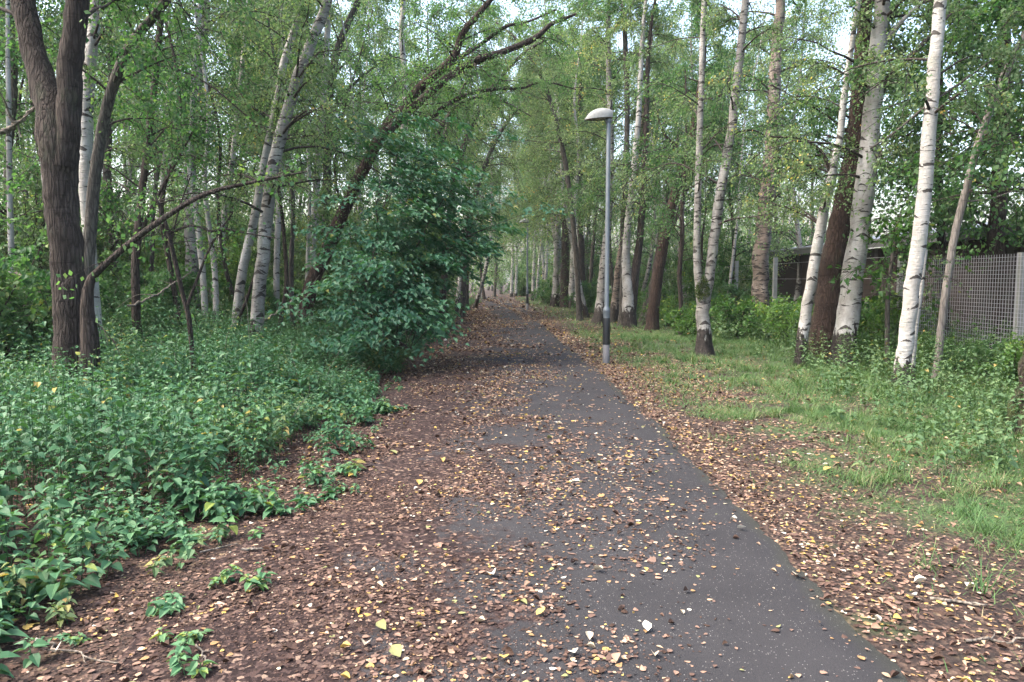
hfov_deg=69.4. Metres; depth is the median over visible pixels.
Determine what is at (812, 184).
brown tree
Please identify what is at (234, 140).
birch tree
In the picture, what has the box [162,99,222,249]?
slim dark tree
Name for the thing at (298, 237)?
birch tree
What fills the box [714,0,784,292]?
birch tree
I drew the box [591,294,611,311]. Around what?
shrub
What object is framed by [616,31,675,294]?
birch tree
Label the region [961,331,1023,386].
shrub
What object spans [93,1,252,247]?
birch tree
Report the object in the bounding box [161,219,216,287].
shrub
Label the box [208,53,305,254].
brown tree
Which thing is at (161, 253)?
shrub
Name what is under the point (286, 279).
slim dark tree
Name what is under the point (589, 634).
fallen leaf
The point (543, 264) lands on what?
birch tree
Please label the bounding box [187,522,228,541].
seedling
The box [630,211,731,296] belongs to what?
shrub
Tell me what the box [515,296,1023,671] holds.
verge grass
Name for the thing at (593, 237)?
brown tree
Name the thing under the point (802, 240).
shrub
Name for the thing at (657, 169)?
brown tree
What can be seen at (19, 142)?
birch tree
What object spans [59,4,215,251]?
birch tree
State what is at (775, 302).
shrub
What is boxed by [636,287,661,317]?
shrub
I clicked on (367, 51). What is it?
slim dark tree
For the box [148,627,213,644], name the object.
seedling
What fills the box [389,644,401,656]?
fallen leaf
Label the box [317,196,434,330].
shrub
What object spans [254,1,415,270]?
birch tree
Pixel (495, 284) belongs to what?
brown tree
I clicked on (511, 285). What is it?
birch tree
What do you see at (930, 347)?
shrub
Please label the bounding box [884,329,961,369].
shrub
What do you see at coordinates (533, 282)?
birch tree
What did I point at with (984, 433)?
weed patch
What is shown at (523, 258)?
birch tree
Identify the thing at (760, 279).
birch tree
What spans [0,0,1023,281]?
sky
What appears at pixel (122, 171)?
slim dark tree
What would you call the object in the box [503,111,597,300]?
birch tree
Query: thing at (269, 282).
shrub
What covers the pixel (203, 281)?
birch tree
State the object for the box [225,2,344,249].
brown tree
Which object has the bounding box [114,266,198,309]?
dead branch
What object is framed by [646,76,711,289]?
thin tree
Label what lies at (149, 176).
brown tree
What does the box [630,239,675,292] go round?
shrub
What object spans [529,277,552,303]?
shrub
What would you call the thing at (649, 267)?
birch tree
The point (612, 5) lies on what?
brown tree
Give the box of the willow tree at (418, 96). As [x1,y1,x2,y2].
[297,0,589,328]
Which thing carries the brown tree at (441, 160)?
on the ground at (900, 523)
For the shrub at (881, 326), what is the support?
on the ground at (900, 523)
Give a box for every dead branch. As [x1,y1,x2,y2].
[0,92,34,136]
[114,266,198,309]
[264,275,319,320]
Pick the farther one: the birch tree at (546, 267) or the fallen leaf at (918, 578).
the birch tree at (546, 267)
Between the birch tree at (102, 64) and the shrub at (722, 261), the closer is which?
the birch tree at (102, 64)
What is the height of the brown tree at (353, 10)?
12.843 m
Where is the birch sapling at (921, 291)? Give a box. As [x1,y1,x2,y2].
[878,249,971,381]
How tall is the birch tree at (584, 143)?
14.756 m
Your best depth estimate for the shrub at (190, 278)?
17.52 m
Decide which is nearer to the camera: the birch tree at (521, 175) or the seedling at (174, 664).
the seedling at (174, 664)
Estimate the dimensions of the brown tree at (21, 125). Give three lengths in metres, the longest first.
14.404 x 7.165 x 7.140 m
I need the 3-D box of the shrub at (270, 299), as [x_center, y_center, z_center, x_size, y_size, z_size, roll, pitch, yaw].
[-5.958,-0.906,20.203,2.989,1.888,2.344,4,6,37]
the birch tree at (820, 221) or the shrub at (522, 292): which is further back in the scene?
the shrub at (522, 292)
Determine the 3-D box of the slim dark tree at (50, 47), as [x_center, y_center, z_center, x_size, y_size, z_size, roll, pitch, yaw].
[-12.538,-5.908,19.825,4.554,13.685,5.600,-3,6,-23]
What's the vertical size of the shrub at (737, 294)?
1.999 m
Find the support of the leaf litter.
on the ground at (900, 523)
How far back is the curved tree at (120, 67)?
10.73 m
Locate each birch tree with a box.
[0,0,61,272]
[0,0,62,180]
[0,0,116,224]
[0,39,38,218]
[11,0,117,293]
[50,0,166,353]
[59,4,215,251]
[79,0,283,320]
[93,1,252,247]
[104,0,410,340]
[120,0,266,333]
[123,0,345,279]
[157,0,266,331]
[166,0,367,333]
[183,0,331,280]
[200,25,239,204]
[206,1,320,282]
[215,0,354,305]
[240,0,300,202]
[248,1,375,254]
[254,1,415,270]
[288,1,347,279]
[306,0,425,222]
[325,0,386,229]
[334,0,399,234]
[344,0,445,300]
[366,55,458,307]
[413,0,541,313]
[449,54,537,307]
[483,156,520,293]
[489,130,536,296]
[495,131,530,296]
[496,42,600,305]
[496,61,555,298]
[497,39,601,287]
[497,67,556,299]
[502,116,547,300]
[502,147,553,289]
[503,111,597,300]
[506,0,619,279]
[509,70,600,306]
[514,0,631,317]
[514,107,572,303]
[516,118,561,300]
[524,57,620,308]
[527,55,639,307]
[530,2,668,324]
[547,80,623,288]
[564,0,717,327]
[567,28,676,322]
[593,0,810,357]
[599,6,714,300]
[612,32,710,294]
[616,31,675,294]
[632,0,749,299]
[670,0,884,310]
[703,0,950,366]
[710,20,789,261]
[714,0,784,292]
[714,0,852,303]
[714,0,1019,366]
[797,0,1023,385]
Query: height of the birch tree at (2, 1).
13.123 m
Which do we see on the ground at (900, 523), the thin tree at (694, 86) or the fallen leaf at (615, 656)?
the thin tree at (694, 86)
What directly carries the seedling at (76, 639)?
on the ground at (900, 523)
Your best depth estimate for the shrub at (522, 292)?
76.82 m
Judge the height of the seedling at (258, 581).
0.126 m
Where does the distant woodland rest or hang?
on the ground at (900, 523)
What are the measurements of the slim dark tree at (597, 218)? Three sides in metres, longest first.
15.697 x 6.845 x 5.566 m
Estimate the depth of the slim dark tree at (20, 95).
19.55 m
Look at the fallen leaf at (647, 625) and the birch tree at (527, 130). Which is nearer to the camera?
the fallen leaf at (647, 625)
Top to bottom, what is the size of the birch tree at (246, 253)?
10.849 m
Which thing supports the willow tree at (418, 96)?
on the ground at (900, 523)
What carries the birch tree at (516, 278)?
on the ground at (900, 523)
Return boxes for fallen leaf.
[340,641,350,646]
[376,619,385,629]
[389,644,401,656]
[536,608,544,614]
[585,631,592,639]
[594,565,602,569]
[611,652,619,661]
[642,620,651,630]
[914,575,926,581]
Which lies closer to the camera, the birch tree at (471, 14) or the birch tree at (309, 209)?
the birch tree at (309, 209)
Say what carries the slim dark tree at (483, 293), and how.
on the ground at (900, 523)
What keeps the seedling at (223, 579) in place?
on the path
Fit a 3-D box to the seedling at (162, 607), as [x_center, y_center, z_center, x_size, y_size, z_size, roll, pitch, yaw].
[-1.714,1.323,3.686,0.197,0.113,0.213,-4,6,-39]
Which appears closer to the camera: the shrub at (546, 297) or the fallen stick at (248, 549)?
the fallen stick at (248, 549)
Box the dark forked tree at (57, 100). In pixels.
[0,0,317,407]
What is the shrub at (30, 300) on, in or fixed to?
on the ground at (900, 523)
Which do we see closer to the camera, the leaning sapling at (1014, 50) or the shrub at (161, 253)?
the leaning sapling at (1014, 50)
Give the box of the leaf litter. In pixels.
[0,295,1023,681]
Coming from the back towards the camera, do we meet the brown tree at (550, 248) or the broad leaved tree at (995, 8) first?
the brown tree at (550, 248)
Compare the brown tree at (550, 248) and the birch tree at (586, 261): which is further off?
the brown tree at (550, 248)
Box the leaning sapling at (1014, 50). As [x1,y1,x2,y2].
[841,0,1023,378]
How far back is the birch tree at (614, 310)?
28.73 m
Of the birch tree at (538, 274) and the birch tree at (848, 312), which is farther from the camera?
the birch tree at (538, 274)
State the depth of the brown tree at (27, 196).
33.45 m
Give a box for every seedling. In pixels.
[0,543,107,603]
[0,595,45,628]
[41,632,91,645]
[44,591,77,627]
[144,534,205,576]
[145,589,185,618]
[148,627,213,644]
[166,632,217,678]
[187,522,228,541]
[208,564,243,588]
[239,561,277,591]
[244,475,286,515]
[297,452,339,488]
[372,396,390,413]
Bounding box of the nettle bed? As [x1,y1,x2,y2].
[0,255,425,678]
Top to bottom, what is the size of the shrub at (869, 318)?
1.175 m
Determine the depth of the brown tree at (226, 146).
38.37 m
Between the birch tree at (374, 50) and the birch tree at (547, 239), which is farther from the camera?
the birch tree at (547, 239)
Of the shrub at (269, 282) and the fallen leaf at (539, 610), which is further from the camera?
the shrub at (269, 282)
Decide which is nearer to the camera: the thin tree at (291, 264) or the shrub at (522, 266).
the thin tree at (291, 264)
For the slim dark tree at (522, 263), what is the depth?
84.36 m
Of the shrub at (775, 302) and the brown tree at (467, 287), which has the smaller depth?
the shrub at (775, 302)
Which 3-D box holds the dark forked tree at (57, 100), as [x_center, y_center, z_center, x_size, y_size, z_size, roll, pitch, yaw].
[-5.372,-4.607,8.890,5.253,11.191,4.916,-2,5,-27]
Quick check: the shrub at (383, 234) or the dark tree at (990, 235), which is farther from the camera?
the shrub at (383, 234)
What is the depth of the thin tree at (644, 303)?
29.24 m
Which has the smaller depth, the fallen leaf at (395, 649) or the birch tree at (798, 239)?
the fallen leaf at (395, 649)
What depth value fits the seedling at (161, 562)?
4.25 m
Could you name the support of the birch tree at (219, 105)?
on the ground at (900, 523)
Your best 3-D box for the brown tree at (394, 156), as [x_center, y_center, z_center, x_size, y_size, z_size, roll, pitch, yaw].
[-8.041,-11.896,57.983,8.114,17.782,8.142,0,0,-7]
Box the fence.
[664,252,1023,362]
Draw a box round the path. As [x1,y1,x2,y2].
[89,293,907,681]
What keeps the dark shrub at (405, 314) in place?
on the ground at (900, 523)
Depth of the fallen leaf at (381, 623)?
3.45 m
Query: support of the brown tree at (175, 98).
on the ground at (900, 523)
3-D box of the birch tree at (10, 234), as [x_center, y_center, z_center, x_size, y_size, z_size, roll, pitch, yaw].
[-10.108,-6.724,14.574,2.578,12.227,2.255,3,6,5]
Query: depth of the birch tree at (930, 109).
11.38 m
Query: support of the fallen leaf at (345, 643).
on the path
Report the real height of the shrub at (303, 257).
4.675 m
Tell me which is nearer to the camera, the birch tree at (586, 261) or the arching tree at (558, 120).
the arching tree at (558, 120)
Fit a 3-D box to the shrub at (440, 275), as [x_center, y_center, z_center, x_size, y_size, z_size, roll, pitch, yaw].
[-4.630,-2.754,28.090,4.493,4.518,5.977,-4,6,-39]
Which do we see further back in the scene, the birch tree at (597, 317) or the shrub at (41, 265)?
the birch tree at (597, 317)
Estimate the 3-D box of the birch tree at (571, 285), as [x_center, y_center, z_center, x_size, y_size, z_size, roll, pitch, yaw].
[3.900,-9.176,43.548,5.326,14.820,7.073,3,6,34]
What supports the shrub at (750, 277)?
on the ground at (900, 523)
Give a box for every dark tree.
[0,0,61,216]
[0,0,111,275]
[0,0,130,276]
[0,0,277,350]
[94,0,257,343]
[95,5,151,207]
[98,27,205,256]
[161,0,264,323]
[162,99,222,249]
[172,0,297,276]
[218,0,333,332]
[273,38,337,253]
[283,0,386,326]
[354,32,438,220]
[375,0,493,324]
[449,114,520,299]
[502,165,550,294]
[561,144,617,274]
[623,55,736,334]
[663,48,790,302]
[687,62,754,305]
[730,26,815,223]
[819,0,1023,347]
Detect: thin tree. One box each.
[111,0,223,271]
[204,0,343,328]
[628,74,740,325]
[634,95,741,321]
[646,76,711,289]
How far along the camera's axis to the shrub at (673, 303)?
26.69 m
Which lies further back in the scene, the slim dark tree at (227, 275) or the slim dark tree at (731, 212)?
the slim dark tree at (731, 212)
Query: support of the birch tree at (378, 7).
on the ground at (900, 523)
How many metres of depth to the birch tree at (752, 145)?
43.12 m
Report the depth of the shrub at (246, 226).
25.51 m
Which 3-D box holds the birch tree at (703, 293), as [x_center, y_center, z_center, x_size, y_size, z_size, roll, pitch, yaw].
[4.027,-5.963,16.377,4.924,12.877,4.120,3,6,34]
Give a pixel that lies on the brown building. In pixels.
(789, 283)
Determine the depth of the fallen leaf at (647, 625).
3.45 m
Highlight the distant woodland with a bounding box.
[0,107,871,295]
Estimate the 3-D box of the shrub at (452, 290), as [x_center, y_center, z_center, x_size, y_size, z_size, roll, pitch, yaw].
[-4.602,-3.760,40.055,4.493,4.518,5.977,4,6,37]
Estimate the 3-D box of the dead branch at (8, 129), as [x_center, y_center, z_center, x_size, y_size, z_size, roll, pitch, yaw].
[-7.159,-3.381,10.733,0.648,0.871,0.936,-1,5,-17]
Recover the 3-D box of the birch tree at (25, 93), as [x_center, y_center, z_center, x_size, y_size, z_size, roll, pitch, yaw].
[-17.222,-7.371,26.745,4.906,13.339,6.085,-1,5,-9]
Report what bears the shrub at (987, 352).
on the ground at (900, 523)
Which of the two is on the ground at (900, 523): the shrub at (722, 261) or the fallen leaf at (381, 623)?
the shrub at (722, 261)
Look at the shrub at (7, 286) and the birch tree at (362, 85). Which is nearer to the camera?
the shrub at (7, 286)
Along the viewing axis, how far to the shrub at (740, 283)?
33.40 m
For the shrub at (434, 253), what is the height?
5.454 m
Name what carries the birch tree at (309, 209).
on the ground at (900, 523)
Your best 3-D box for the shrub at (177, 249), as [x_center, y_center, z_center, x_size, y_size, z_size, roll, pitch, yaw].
[-9.782,-2.533,21.357,4.562,4.675,4.543,4,6,39]
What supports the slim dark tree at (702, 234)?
on the ground at (900, 523)
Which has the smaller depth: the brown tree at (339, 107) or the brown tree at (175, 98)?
the brown tree at (175, 98)
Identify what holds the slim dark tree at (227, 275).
on the ground at (900, 523)
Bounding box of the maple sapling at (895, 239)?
[827,207,980,366]
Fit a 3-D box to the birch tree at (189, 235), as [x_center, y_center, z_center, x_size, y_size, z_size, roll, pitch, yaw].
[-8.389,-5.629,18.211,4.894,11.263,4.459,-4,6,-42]
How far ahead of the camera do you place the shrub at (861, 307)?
18.98 m
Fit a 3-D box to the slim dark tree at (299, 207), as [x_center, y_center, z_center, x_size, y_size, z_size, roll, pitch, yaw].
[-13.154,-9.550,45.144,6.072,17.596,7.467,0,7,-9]
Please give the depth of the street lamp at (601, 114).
14.67 m
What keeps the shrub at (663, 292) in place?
on the ground at (900, 523)
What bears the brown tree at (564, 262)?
on the ground at (900, 523)
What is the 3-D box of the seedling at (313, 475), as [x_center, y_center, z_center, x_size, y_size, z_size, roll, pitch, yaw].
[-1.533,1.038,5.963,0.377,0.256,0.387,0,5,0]
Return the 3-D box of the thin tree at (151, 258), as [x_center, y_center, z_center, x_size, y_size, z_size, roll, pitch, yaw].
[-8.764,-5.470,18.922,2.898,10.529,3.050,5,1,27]
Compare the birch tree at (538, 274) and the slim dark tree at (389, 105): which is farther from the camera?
the birch tree at (538, 274)
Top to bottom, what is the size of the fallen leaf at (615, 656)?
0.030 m
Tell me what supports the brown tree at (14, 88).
on the ground at (900, 523)
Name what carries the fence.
on the ground at (900, 523)
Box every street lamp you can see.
[519,219,528,309]
[585,108,612,362]
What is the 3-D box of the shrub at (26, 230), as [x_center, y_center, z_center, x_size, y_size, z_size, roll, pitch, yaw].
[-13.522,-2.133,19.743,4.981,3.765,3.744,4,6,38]
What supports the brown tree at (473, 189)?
on the ground at (900, 523)
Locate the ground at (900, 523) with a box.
[0,281,1023,681]
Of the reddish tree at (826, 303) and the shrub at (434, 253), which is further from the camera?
the shrub at (434, 253)
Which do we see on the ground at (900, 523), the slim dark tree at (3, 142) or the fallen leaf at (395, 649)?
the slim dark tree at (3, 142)
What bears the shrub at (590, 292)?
on the ground at (900, 523)
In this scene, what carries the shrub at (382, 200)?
on the ground at (900, 523)
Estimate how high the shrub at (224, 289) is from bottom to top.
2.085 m
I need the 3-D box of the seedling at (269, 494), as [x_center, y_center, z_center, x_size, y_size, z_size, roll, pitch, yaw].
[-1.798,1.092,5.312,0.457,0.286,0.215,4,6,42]
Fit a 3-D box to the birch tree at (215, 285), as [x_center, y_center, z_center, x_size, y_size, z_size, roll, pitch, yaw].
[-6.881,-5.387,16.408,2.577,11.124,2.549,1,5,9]
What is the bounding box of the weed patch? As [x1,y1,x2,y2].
[559,291,1023,474]
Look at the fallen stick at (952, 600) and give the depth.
3.84 m
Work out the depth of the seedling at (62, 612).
3.58 m
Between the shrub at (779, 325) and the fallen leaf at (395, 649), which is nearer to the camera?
the fallen leaf at (395, 649)
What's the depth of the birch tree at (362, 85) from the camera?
22.85 m
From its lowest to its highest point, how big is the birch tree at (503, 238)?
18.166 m
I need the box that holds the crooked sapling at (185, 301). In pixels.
[110,164,274,392]
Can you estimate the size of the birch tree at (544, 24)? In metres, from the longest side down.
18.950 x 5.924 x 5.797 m
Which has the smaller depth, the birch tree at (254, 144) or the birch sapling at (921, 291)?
the birch sapling at (921, 291)
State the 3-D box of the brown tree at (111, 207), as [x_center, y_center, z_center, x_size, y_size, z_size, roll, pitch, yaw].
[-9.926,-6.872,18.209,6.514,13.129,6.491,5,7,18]
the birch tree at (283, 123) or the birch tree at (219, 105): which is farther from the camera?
the birch tree at (219, 105)
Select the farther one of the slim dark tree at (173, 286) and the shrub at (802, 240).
the shrub at (802, 240)
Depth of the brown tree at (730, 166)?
37.49 m
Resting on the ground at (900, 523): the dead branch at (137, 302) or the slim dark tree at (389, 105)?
the slim dark tree at (389, 105)
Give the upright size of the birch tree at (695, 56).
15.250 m
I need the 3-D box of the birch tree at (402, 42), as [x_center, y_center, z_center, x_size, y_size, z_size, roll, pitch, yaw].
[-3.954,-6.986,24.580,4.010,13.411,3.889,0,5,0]
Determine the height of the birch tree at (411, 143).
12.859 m
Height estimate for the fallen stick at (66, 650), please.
0.038 m
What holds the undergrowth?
on the ground at (900, 523)
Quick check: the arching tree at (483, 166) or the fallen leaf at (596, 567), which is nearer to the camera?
the fallen leaf at (596, 567)
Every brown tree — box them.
[0,0,136,259]
[0,0,229,285]
[0,46,36,236]
[1,1,101,232]
[23,0,133,230]
[94,7,204,253]
[95,64,178,211]
[120,0,217,253]
[182,2,276,277]
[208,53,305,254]
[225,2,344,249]
[288,0,404,324]
[291,0,406,234]
[299,31,378,220]
[379,86,431,202]
[406,67,481,272]
[417,52,515,298]
[420,0,531,310]
[476,123,526,296]
[517,54,595,307]
[518,20,652,292]
[524,143,585,282]
[526,41,652,285]
[544,39,654,296]
[553,0,714,325]
[581,0,786,330]
[612,47,716,281]
[668,43,770,282]
[721,23,840,269]
[761,61,845,246]
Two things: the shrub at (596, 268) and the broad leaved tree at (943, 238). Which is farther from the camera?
the shrub at (596, 268)
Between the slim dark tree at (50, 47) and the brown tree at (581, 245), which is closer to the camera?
the slim dark tree at (50, 47)
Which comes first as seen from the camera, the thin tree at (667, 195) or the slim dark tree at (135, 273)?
the slim dark tree at (135, 273)
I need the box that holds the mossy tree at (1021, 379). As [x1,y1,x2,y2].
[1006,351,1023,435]
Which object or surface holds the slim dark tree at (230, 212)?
on the ground at (900, 523)
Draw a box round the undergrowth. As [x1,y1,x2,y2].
[0,293,482,586]
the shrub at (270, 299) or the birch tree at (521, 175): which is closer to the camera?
the shrub at (270, 299)
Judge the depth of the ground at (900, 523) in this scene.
4.98 m
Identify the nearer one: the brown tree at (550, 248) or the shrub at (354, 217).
the shrub at (354, 217)
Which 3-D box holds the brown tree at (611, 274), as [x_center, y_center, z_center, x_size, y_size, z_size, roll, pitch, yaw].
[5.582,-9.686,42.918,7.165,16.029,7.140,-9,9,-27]
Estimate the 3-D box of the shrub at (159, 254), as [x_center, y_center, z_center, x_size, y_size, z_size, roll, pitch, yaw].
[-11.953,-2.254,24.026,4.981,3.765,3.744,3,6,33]
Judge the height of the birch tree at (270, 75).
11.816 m
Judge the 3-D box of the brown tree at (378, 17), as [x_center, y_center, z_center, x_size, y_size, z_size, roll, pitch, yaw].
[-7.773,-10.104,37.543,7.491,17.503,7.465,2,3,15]
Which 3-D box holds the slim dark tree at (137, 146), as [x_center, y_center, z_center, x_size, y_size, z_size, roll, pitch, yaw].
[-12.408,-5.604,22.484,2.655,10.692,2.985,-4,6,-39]
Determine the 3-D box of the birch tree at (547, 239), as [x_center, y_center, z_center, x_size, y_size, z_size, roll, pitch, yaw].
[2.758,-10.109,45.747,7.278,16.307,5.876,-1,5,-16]
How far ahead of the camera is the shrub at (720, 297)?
23.76 m
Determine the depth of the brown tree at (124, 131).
37.24 m
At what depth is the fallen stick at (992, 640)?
3.41 m
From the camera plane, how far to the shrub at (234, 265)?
20.12 m
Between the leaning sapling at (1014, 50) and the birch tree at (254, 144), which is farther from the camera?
the birch tree at (254, 144)
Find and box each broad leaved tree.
[794,0,1023,335]
[856,0,1023,266]
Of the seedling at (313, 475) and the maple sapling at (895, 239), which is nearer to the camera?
the seedling at (313, 475)
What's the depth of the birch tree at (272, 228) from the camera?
25.98 m
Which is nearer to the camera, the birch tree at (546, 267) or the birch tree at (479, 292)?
the birch tree at (479, 292)
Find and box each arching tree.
[394,25,568,328]
[440,70,571,316]
[475,6,604,320]
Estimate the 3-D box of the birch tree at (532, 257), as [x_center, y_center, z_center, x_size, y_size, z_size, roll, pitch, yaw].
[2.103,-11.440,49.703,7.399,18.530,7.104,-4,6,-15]
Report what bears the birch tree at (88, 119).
on the ground at (900, 523)
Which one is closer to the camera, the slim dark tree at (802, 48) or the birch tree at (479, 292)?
the slim dark tree at (802, 48)
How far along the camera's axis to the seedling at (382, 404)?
9.08 m
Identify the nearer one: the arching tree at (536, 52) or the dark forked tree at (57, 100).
the dark forked tree at (57, 100)
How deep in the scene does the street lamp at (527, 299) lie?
40.77 m
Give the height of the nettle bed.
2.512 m
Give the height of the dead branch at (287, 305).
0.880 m
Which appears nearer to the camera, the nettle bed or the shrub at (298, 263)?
the nettle bed
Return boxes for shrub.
[0,111,151,296]
[0,173,96,364]
[0,203,107,292]
[1,269,106,351]
[38,188,207,277]
[97,250,229,322]
[98,263,184,335]
[99,180,253,327]
[122,228,238,270]
[155,225,267,320]
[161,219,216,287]
[183,177,318,304]
[183,264,247,327]
[228,193,354,324]
[235,270,301,323]
[245,273,340,329]
[266,110,573,366]
[271,163,478,334]
[282,200,432,330]
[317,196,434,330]
[352,188,435,298]
[365,192,464,322]
[370,215,460,310]
[424,275,457,305]
[497,266,540,295]
[498,251,541,293]
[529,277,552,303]
[541,237,598,304]
[551,223,616,293]
[562,277,611,312]
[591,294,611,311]
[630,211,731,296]
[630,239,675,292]
[636,282,691,311]
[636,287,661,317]
[643,293,695,326]
[659,304,717,336]
[664,221,751,304]
[683,292,751,327]
[685,216,789,295]
[686,296,771,338]
[711,276,793,311]
[723,218,811,301]
[739,295,793,337]
[755,303,800,345]
[770,219,825,264]
[783,296,863,323]
[812,298,872,313]
[856,305,929,360]
[857,309,891,338]
[862,288,940,339]
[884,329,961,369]
[923,332,990,369]
[946,333,1011,377]
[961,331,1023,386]
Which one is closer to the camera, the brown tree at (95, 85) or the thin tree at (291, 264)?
the thin tree at (291, 264)
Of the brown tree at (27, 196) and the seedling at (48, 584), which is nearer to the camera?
the seedling at (48, 584)
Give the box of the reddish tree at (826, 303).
[706,0,1019,360]
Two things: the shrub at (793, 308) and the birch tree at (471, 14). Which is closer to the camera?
the shrub at (793, 308)
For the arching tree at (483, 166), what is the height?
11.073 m
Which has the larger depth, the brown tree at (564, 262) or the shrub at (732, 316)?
the brown tree at (564, 262)
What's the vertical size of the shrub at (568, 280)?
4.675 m
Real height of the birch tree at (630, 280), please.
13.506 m
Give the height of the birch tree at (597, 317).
13.376 m
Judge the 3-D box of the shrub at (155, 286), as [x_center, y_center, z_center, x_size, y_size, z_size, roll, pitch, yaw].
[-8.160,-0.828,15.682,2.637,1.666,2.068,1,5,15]
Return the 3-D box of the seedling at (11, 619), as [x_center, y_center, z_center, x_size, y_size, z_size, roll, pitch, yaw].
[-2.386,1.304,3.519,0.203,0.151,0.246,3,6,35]
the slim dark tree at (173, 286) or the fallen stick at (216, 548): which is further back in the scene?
the slim dark tree at (173, 286)
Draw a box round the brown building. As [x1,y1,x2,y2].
[769,218,1023,343]
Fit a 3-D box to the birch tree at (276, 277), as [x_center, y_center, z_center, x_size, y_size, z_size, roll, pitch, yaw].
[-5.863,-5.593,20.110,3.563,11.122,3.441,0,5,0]
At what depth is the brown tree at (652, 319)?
23.61 m
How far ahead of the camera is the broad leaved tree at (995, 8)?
12.29 m
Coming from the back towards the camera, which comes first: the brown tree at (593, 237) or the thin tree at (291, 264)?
the brown tree at (593, 237)
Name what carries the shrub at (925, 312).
on the ground at (900, 523)
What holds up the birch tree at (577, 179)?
on the ground at (900, 523)
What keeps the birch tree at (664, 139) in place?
on the ground at (900, 523)
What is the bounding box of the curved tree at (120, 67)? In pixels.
[0,0,306,277]
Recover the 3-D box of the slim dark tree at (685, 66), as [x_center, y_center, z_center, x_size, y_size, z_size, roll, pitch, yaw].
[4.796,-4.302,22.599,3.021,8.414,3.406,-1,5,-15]
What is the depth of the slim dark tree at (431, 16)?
29.43 m
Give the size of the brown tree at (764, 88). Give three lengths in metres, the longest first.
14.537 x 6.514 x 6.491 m
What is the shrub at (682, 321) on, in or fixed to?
on the ground at (900, 523)
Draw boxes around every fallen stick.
[38,638,124,663]
[195,644,212,665]
[199,543,237,552]
[241,546,263,550]
[930,597,987,605]
[964,630,1023,643]
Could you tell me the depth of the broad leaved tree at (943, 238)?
16.04 m
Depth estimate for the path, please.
4.22 m
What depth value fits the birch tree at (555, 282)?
45.56 m
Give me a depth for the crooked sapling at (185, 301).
10.12 m

